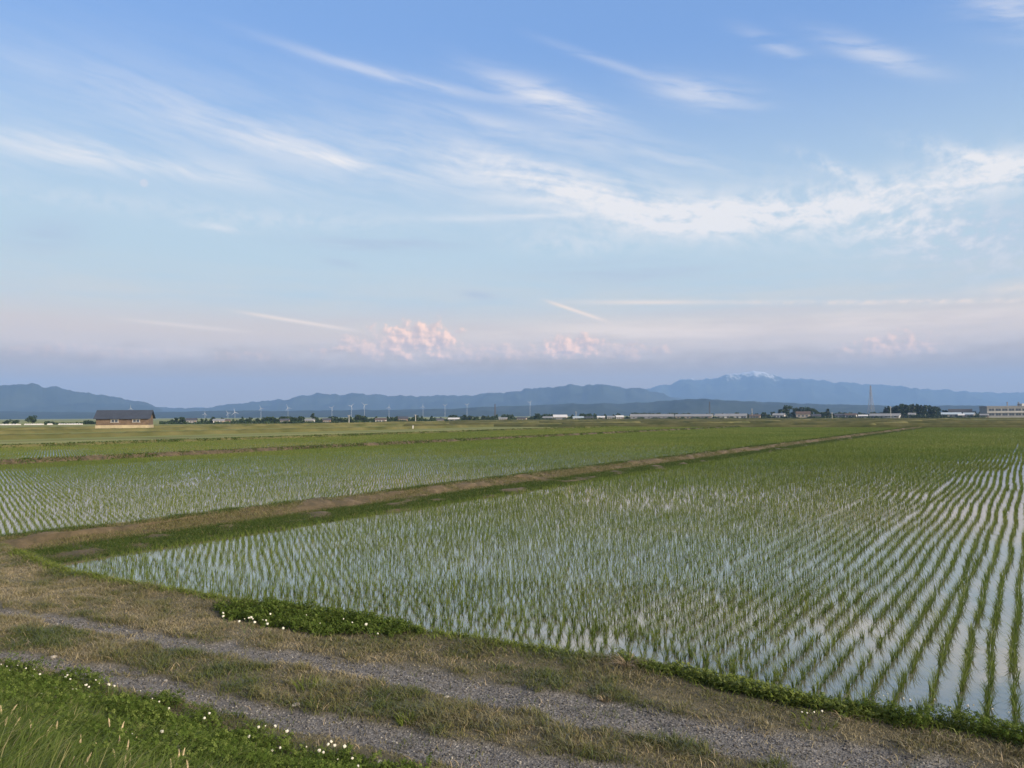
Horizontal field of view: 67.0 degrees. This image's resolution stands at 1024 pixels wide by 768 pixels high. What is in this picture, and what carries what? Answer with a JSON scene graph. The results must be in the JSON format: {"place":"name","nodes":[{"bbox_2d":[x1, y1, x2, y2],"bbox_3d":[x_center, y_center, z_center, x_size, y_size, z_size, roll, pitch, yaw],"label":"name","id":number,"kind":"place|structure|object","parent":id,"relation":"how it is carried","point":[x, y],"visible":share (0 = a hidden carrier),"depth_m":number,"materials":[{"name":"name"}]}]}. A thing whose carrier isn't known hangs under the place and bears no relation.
{"place":"outdoors","nodes":[
{"label":"outdoors","id":0,"kind":"place"},
{"bbox_2d":[0,383,165,411],"bbox_3d":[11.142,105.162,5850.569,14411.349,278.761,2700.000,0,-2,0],"label":"mountain","id":1,"kind":"structure","parent":0,"point":[32,397],"depth_m":5117.70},
{"bbox_2d":[3,696,308,767],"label":"levee","id":2,"kind":"structure","parent":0,"point":[160,733],"depth_m":7.42,"materials":[{"name":"plant"}]},
{"bbox_2d":[0,656,404,767],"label":"grass","id":3,"kind":"structure","parent":2,"relation":"on","point":[34,756],"depth_m":4.68,"materials":[{"name":"green plant"}]},
{"bbox_2d":[0,644,434,767],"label":"clover leaves","id":4,"kind":"object","parent":2,"relation":"on","point":[131,706],"visible":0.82,"depth_m":7.05,"materials":[{"name":"green plant"}]},
{"bbox_2d":[185,418,197,422],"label":"house","id":5,"kind":"structure","parent":0,"point":[191,420],"depth_m":441.47,"materials":[{"name":"grey"}]},
{"bbox_2d":[0,431,519,458],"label":"water","id":6,"kind":"structure","parent":0,"point":[56,450],"depth_m":90.23,"materials":[{"name":"grey liquid"}]},
{"bbox_2d":[0,419,577,429],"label":"earth bank","id":7,"kind":"structure","parent":0,"point":[85,427],"depth_m":309.18,"materials":[{"name":"green plant"}]},
{"bbox_2d":[0,420,585,433],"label":"earth bank","id":8,"kind":"structure","parent":0,"point":[152,429],"depth_m":229.93,"materials":[{"name":"green plant"}]},
{"bbox_2d":[1,426,611,447],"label":"earth bank","id":9,"kind":"structure","parent":0,"point":[100,443],"depth_m":120.04,"materials":[{"name":"green plant"}]},
{"bbox_2d":[0,421,640,439],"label":"earth bank","id":10,"kind":"structure","parent":0,"point":[80,435],"depth_m":172.28,"materials":[{"name":"green plant"}]},
{"bbox_2d":[0,426,736,464],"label":"earth bank","id":11,"kind":"structure","parent":0,"point":[85,458],"depth_m":75.53,"materials":[{"name":"soil"}]},
{"bbox_2d":[0,432,828,534],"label":"water","id":12,"kind":"structure","parent":0,"point":[47,507],"depth_m":42.43,"materials":[{"name":"grey liquid"}]},
{"bbox_2d":[157,384,682,411],"bbox_3d":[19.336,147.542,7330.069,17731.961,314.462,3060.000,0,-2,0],"label":"mountain","id":13,"kind":"structure","parent":0,"point":[586,394],"depth_m":6532.26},
{"bbox_2d":[0,425,925,563],"bbox_3d":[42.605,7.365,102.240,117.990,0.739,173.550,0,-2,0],"label":"earth bank","id":14,"kind":"structure","parent":0,"point":[38,538],"depth_m":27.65,"materials":[{"name":"green plant"}]},
{"bbox_2d":[0,399,982,418],"bbox_3d":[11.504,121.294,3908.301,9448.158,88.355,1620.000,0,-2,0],"label":"hills","id":15,"kind":"structure","parent":0,"point":[696,406],"depth_m":3439.15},
{"bbox_2d":[0,542,1023,767],"bbox_3d":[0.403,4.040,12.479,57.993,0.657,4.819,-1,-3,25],"label":"grass verge","id":16,"kind":"object","parent":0,"point":[688,686],"depth_m":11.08,"materials":[{"name":"plant"}]},
{"bbox_2d":[212,595,425,637],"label":"clover leaves","id":17,"kind":"object","parent":16,"relation":"on","point":[295,620],"visible":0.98,"depth_m":12.10,"materials":[{"name":"green plant"}]},
{"bbox_2d":[0,548,1012,767],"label":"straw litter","id":18,"kind":"object","parent":16,"relation":"on","point":[363,677],"visible":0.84,"depth_m":9.98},
{"bbox_2d":[6,548,1023,749],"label":"edge weeds","id":19,"kind":"object","parent":16,"relation":"on","point":[45,563],"visible":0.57,"depth_m":10.53,"materials":[{"name":"green plant"}]},
{"bbox_2d":[605,649,651,668],"bbox_3d":[1.499,3.524,9.894,0.890,0.212,0.904,-1,-3,22],"label":"grass tuft","id":20,"kind":"object","parent":16,"relation":"on","point":[623,662],"visible":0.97,"depth_m":9.90,"materials":[{"name":"plant"}]},
{"bbox_2d":[610,647,907,719],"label":"water edge weeds","id":21,"kind":"object","parent":16,"relation":"on","point":[732,678],"visible":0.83,"depth_m":8.88,"materials":[{"name":"green plant"}]},
{"bbox_2d":[820,692,1023,747],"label":"clover leaves","id":22,"kind":"object","parent":16,"relation":"on","point":[984,720],"visible":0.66,"depth_m":7.88,"materials":[{"name":"green plant"}]},
{"bbox_2d":[0,591,1023,767],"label":"gravel road","id":23,"kind":"structure","parent":0,"point":[520,753],"depth_m":8.42,"materials":[{"name":"grey gravel"}]},
{"bbox_2d":[290,671,325,692],"bbox_3d":[-2.455,3.586,9.301,0.481,0.197,0.480,0,-2,0],"label":"grass tuft","id":24,"kind":"object","parent":23,"relation":"on","point":[309,683],"visible":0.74,"depth_m":9.29,"materials":[{"name":"green plant"}]},
{"bbox_2d":[391,710,419,725],"bbox_3d":[-1.141,3.573,8.305,0.331,0.126,0.327,0,-2,-15],"label":"grass tuft","id":25,"kind":"object","parent":23,"relation":"on","point":[402,722],"visible":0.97,"depth_m":8.30,"materials":[{"name":"green plant"}]},
{"bbox_2d":[597,691,616,702],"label":"grass tuft","id":26,"kind":"object","parent":23,"relation":"on","point":[603,700],"visible":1,"depth_m":8.92,"materials":[{"name":"plant"}]},
{"bbox_2d":[789,707,838,730],"bbox_3d":[3.204,3.538,8.160,0.548,0.092,0.626,0,-2,0],"label":"grass tuft","id":27,"kind":"object","parent":23,"relation":"on","point":[810,727],"visible":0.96,"depth_m":8.13,"materials":[{"name":"green plant"}]},
{"bbox_2d":[0,415,1023,444],"bbox_3d":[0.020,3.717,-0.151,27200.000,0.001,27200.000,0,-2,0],"label":"ground","id":28,"kind":"structure","parent":0,"point":[22,422],"depth_m":192.92,"materials":[{"name":"green plant"}]},
{"bbox_2d":[24,415,36,423],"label":"tree","id":29,"kind":"object","parent":28,"relation":"on","point":[31,419],"visible":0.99,"depth_m":449.41,"materials":[{"name":"green plant"}]},
{"bbox_2d":[44,420,95,423],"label":"undergrowth","id":30,"kind":"object","parent":28,"relation":"on","point":[83,422],"visible":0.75,"depth_m":446.69,"materials":[{"name":"green plant"}]},
{"bbox_2d":[93,410,155,428],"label":"farm shed","id":31,"kind":"structure","parent":28,"relation":"on","point":[124,418],"depth_m":226.43,"materials":[{"name":"wood"}]},
{"bbox_2d":[553,415,567,418],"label":"hall","id":32,"kind":"structure","parent":28,"relation":"on","point":[560,416],"depth_m":596.36,"materials":[{"name":"white metal"}]},
{"bbox_2d":[159,411,979,422],"bbox_3d":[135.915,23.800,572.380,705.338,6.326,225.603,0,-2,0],"label":"undergrowth","id":33,"kind":"object","parent":28,"relation":"on","point":[418,418],"visible":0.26,"depth_m":539.31,"materials":[{"name":"green plant"}]},
{"bbox_2d":[159,415,985,423],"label":"undergrowth","id":34,"kind":"object","parent":28,"relation":"on","point":[333,421],"visible":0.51,"depth_m":554.67,"materials":[{"name":"green plant"}]},
{"bbox_2d":[630,414,673,418],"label":"long shed","id":35,"kind":"structure","parent":28,"relation":"on","point":[635,416],"depth_m":654.82,"materials":[{"name":"grey metal"}]},
{"bbox_2d":[674,414,713,417],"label":"long shed","id":36,"kind":"structure","parent":28,"relation":"on","point":[693,415],"depth_m":653.95,"materials":[{"name":"grey metal"}]},
{"bbox_2d":[715,414,746,417],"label":"long shed","id":37,"kind":"structure","parent":28,"relation":"on","point":[732,415],"depth_m":648.27,"materials":[{"name":"grey metal"}]},
{"bbox_2d":[749,414,760,417],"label":"house","id":38,"kind":"structure","parent":28,"relation":"on","point":[754,415],"depth_m":638.03,"materials":[{"name":"grey tile"}]},
{"bbox_2d":[772,413,785,417],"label":"house","id":39,"kind":"structure","parent":28,"relation":"on","point":[778,415],"depth_m":628.35,"materials":[{"name":"grey metal"}]},
{"bbox_2d":[779,405,792,415],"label":"tree","id":40,"kind":"object","parent":28,"relation":"on","point":[785,410],"visible":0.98,"depth_m":647.27,"materials":[{"name":"green plant"}]},
{"bbox_2d":[795,411,810,417],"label":"house","id":41,"kind":"structure","parent":28,"relation":"on","point":[803,414],"depth_m":624.05,"materials":[{"name":"brown tile"}]},
{"bbox_2d":[845,413,857,417],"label":"house","id":42,"kind":"structure","parent":28,"relation":"on","point":[851,414],"depth_m":623.00,"materials":[{"name":"grey tile"}]},
{"bbox_2d":[867,385,874,413],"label":"power pylon","id":43,"kind":"object","parent":28,"relation":"on","point":[870,398],"visible":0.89,"depth_m":900.25,"materials":[{"name":"metal"}]},
{"bbox_2d":[869,413,900,417],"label":"long shed","id":44,"kind":"structure","parent":28,"relation":"on","point":[893,415],"depth_m":610.79,"materials":[{"name":"grey metal"}]},
{"bbox_2d":[895,405,909,415],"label":"tree","id":45,"kind":"object","parent":28,"relation":"on","point":[901,411],"visible":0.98,"depth_m":644.64,"materials":[{"name":"green plant"}]},
{"bbox_2d":[904,414,947,417],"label":"hedge","id":46,"kind":"object","parent":28,"relation":"on","point":[925,416],"visible":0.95,"depth_m":602.92,"materials":[{"name":"green plant"}]},
{"bbox_2d":[927,406,938,414],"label":"tree","id":47,"kind":"object","parent":28,"relation":"on","point":[933,410],"visible":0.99,"depth_m":643.16,"materials":[{"name":"green plant"}]},
{"bbox_2d":[940,412,961,416],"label":"house","id":48,"kind":"structure","parent":28,"relation":"on","point":[952,414],"depth_m":616.66,"materials":[{"name":"white metal"}]},
{"bbox_2d":[948,409,972,413],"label":"house","id":49,"kind":"structure","parent":28,"relation":"on","point":[962,411],"depth_m":636.09,"materials":[{"name":"grey"}]},
{"bbox_2d":[979,402,1023,417],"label":"factory","id":50,"kind":"structure","parent":28,"relation":"on","point":[1004,411],"depth_m":611.93,"materials":[{"name":"grey concrete"}]},
{"bbox_2d":[0,0,1023,407],"label":"sky","id":51,"kind":"structure","parent":0,"point":[204,203],"materials":[{"name":"blue"}]},
{"bbox_2d":[58,434,1023,733],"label":"water","id":52,"kind":"structure","parent":0,"point":[916,686],"depth_m":17.25,"materials":[{"name":"grey liquid"}]},
{"bbox_2d":[0,426,1023,672],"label":"rice seedlings","id":53,"kind":"object","parent":52,"relation":"on","point":[900,446],"visible":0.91,"depth_m":28.51,"materials":[{"name":"green plant"}]},
{"bbox_2d":[659,647,671,660],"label":"rice plant","id":54,"kind":"object","parent":52,"relation":"on","point":[665,655],"visible":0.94,"depth_m":11.33,"materials":[{"name":"green plant"}]},
{"bbox_2d":[690,652,704,666],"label":"rice plant","id":55,"kind":"object","parent":52,"relation":"on","point":[697,665],"visible":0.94,"depth_m":11.06,"materials":[{"name":"green plant"}]},
{"bbox_2d":[708,637,723,651],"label":"rice plant","id":56,"kind":"object","parent":52,"relation":"on","point":[718,647],"visible":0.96,"depth_m":11.74,"materials":[{"name":"green plant"}]},
{"bbox_2d":[715,632,727,647],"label":"rice plant","id":57,"kind":"object","parent":52,"relation":"on","point":[722,645],"visible":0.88,"depth_m":11.93,"materials":[{"name":"green plant"}]},
{"bbox_2d":[730,659,743,674],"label":"rice plant","id":58,"kind":"object","parent":52,"relation":"on","point":[734,670],"visible":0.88,"depth_m":10.68,"materials":[{"name":"green plant"}]},
{"bbox_2d":[771,638,785,652],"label":"rice plant","id":59,"kind":"object","parent":52,"relation":"on","point":[778,650],"visible":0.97,"depth_m":11.69,"materials":[{"name":"green plant"}]},
{"bbox_2d":[775,657,789,671],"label":"rice plant","id":60,"kind":"object","parent":52,"relation":"on","point":[785,669],"visible":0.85,"depth_m":10.78,"materials":[{"name":"green plant"}]},
{"bbox_2d":[781,653,795,667],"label":"rice plant","id":61,"kind":"object","parent":52,"relation":"on","point":[788,660],"visible":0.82,"depth_m":10.99,"materials":[{"name":"green plant"}]},
{"bbox_2d":[779,671,801,688],"bbox_3d":[3.626,3.877,10.142,0.292,0.244,0.290,-2,-3,40],"label":"rice plant","id":62,"kind":"object","parent":52,"relation":"on","point":[792,685],"visible":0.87,"depth_m":10.14,"materials":[{"name":"green plant"}]},
{"bbox_2d":[798,668,807,679],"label":"rice plant","id":63,"kind":"object","parent":52,"relation":"on","point":[804,677],"visible":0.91,"depth_m":10.47,"materials":[{"name":"green plant"}]},
{"bbox_2d":[795,644,811,655],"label":"rice plant","id":64,"kind":"object","parent":52,"relation":"on","point":[802,652],"visible":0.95,"depth_m":11.53,"materials":[{"name":"green plant"}]},
{"bbox_2d":[801,638,816,651],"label":"rice plant","id":65,"kind":"object","parent":52,"relation":"on","point":[805,646],"visible":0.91,"depth_m":11.72,"materials":[{"name":"green plant"}]},
{"bbox_2d":[808,679,822,693],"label":"rice plant","id":66,"kind":"object","parent":52,"relation":"on","point":[813,687],"visible":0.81,"depth_m":9.97,"materials":[{"name":"green plant"}]},
{"bbox_2d":[815,671,831,689],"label":"rice plant","id":67,"kind":"object","parent":52,"relation":"on","point":[819,687],"visible":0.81,"depth_m":10.11,"materials":[{"name":"green plant"}]},
{"bbox_2d":[817,666,832,682],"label":"rice plant","id":68,"kind":"object","parent":52,"relation":"on","point":[824,675],"visible":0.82,"depth_m":10.34,"materials":[{"name":"green plant"}]},
{"bbox_2d":[832,653,846,666],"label":"rice plant","id":69,"kind":"object","parent":52,"relation":"on","point":[838,662],"visible":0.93,"depth_m":11.01,"materials":[{"name":"green plant"}]},
{"bbox_2d":[838,672,855,687],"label":"rice plant","id":70,"kind":"object","parent":52,"relation":"on","point":[848,684],"visible":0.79,"depth_m":10.13,"materials":[{"name":"green plant"}]},
{"bbox_2d":[841,678,853,693],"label":"rice plant","id":71,"kind":"object","parent":52,"relation":"on","point":[847,688],"visible":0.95,"depth_m":9.95,"materials":[{"name":"green plant"}]},
{"bbox_2d":[865,684,885,698],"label":"rice plant","id":72,"kind":"object","parent":52,"relation":"on","point":[871,696],"visible":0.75,"depth_m":9.81,"materials":[{"name":"green plant"}]},
{"bbox_2d":[878,657,889,674],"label":"rice plant","id":73,"kind":"object","parent":52,"relation":"on","point":[883,668],"visible":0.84,"depth_m":10.71,"materials":[{"name":"green plant"}]},
{"bbox_2d":[888,649,896,661],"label":"rice plant","id":74,"kind":"object","parent":52,"relation":"on","point":[892,658],"visible":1,"depth_m":11.21,"materials":[{"name":"green plant"}]},
{"bbox_2d":[882,688,904,702],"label":"rice plant","id":75,"kind":"object","parent":52,"relation":"on","point":[894,698],"visible":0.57,"depth_m":9.49,"materials":[{"name":"green plant"}]},
{"bbox_2d":[896,675,906,691],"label":"rice plant","id":76,"kind":"object","parent":52,"relation":"on","point":[899,688],"visible":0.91,"depth_m":10.01,"materials":[{"name":"green plant"}]},
{"bbox_2d":[896,667,907,682],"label":"rice plant","id":77,"kind":"object","parent":52,"relation":"on","point":[901,674],"visible":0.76,"depth_m":10.35,"materials":[{"name":"green plant"}]},
{"bbox_2d":[903,659,917,673],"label":"rice plant","id":78,"kind":"object","parent":52,"relation":"on","point":[911,669],"visible":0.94,"depth_m":10.72,"materials":[{"name":"green plant"}]},
{"bbox_2d":[910,698,928,711],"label":"rice plant","id":79,"kind":"object","parent":52,"relation":"on","point":[919,704],"visible":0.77,"depth_m":9.34,"materials":[{"name":"green plant"}]},
{"bbox_2d":[922,674,944,691],"bbox_3d":[5.464,3.861,10.018,0.333,0.242,0.231,1,-2,-20],"label":"rice plant","id":80,"kind":"object","parent":52,"relation":"on","point":[928,681],"visible":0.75,"depth_m":10.00,"materials":[{"name":"green plant"}]},
{"bbox_2d":[950,675,965,691],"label":"rice plant","id":81,"kind":"object","parent":52,"relation":"on","point":[961,687],"visible":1,"depth_m":10.01,"materials":[{"name":"green plant"}]},
{"bbox_2d":[958,653,973,668],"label":"rice plant","id":82,"kind":"object","parent":52,"relation":"on","point":[969,663],"visible":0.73,"depth_m":10.90,"materials":[{"name":"green plant"}]},
{"bbox_2d":[960,663,972,681],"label":"rice plant","id":83,"kind":"object","parent":52,"relation":"on","point":[964,674],"visible":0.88,"depth_m":10.38,"materials":[{"name":"green plant"}]},
{"bbox_2d":[976,688,995,706],"bbox_3d":[5.783,3.836,9.464,0.290,0.251,0.294,2,-3,-41],"label":"rice plant","id":84,"kind":"object","parent":52,"relation":"on","point":[986,700],"visible":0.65,"depth_m":9.46,"materials":[{"name":"green plant"}]},
{"bbox_2d":[978,698,995,716],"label":"rice plant","id":85,"kind":"object","parent":52,"relation":"on","point":[986,711],"visible":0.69,"depth_m":9.11,"materials":[{"name":"green plant"}]},
{"bbox_2d":[977,696,1000,712],"bbox_3d":[5.702,3.845,9.273,0.292,0.207,0.229,-2,-5,35],"label":"rice plant","id":86,"kind":"object","parent":52,"relation":"on","point":[987,702],"visible":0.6,"depth_m":9.29,"materials":[{"name":"green plant"}]},
{"bbox_2d":[984,666,994,681],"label":"rice plant","id":87,"kind":"object","parent":52,"relation":"on","point":[991,673],"visible":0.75,"depth_m":10.38,"materials":[{"name":"green plant"}]},
{"bbox_2d":[1002,678,1018,692],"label":"rice plant","id":88,"kind":"object","parent":52,"relation":"on","point":[1013,687],"visible":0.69,"depth_m":9.87,"materials":[{"name":"green plant"}]},
{"bbox_2d":[1005,707,1022,724],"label":"rice plant","id":89,"kind":"object","parent":52,"relation":"on","point":[1015,720],"visible":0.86,"depth_m":8.92,"materials":[{"name":"green plant"}]},
{"bbox_2d":[1007,690,1022,705],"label":"rice plant","id":90,"kind":"object","parent":52,"relation":"on","point":[1015,699],"visible":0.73,"depth_m":9.51,"materials":[{"name":"green plant"}]},
{"bbox_2d":[1008,665,1021,680],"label":"rice plant","id":91,"kind":"object","parent":52,"relation":"on","point":[1018,674],"visible":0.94,"depth_m":10.40,"materials":[{"name":"green plant"}]},
{"bbox_2d":[1009,694,1022,712],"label":"rice plant","id":92,"kind":"object","parent":52,"relation":"on","point":[1012,703],"visible":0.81,"depth_m":9.31,"materials":[{"name":"green plant"}]},
{"bbox_2d":[1008,685,1023,699],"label":"rice plant","id":93,"kind":"object","parent":52,"relation":"on","point":[1014,694],"visible":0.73,"depth_m":9.67,"materials":[{"name":"green plant"}]},
{"bbox_2d":[1011,703,1023,717],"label":"rice plant","id":94,"kind":"object","parent":52,"relation":"on","point":[1014,706],"visible":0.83,"depth_m":9.13,"materials":[{"name":"green plant"}]},
{"bbox_2d":[195,371,1023,407],"bbox_3d":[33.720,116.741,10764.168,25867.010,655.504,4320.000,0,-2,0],"label":"mountain","id":95,"kind":"structure","parent":0,"point":[756,386],"depth_m":9750.65,"materials":[{"name":"blue stone"}]},
{"bbox_2d":[374,421,1023,422],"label":"earth bank","id":96,"kind":"structure","parent":0,"point":[762,421],"depth_m":318.66,"materials":[{"name":"green plant"}]},
{"bbox_2d":[403,424,1023,427],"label":"earth bank","id":97,"kind":"structure","parent":0,"point":[719,425],"depth_m":215.41,"materials":[{"name":"green plant"}]},
{"bbox_2d":[434,422,1023,424],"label":"earth bank","id":98,"kind":"structure","parent":0,"point":[738,423],"depth_m":247.96,"materials":[{"name":"green plant"}]},
{"bbox_2d":[453,420,1023,420],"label":"earth bank","id":99,"kind":"structure","parent":0,"point":[744,420],"depth_m":381.63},
{"bbox_2d":[536,419,953,419],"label":"earth bank","id":100,"kind":"structure","parent":0,"point":[776,419],"depth_m":431.75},
{"bbox_2d":[691,418,838,422],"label":"earth bank","id":101,"kind":"structure","parent":0,"point":[749,422],"depth_m":319.96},
{"bbox_2d":[580,418,1023,419],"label":"earth bank","id":102,"kind":"structure","parent":0,"point":[839,418],"depth_m":482.01,"materials":[{"name":"green plant"}]},
{"bbox_2d":[866,418,949,424],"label":"earth bank","id":103,"kind":"structure","parent":0,"point":[904,421],"depth_m":283.55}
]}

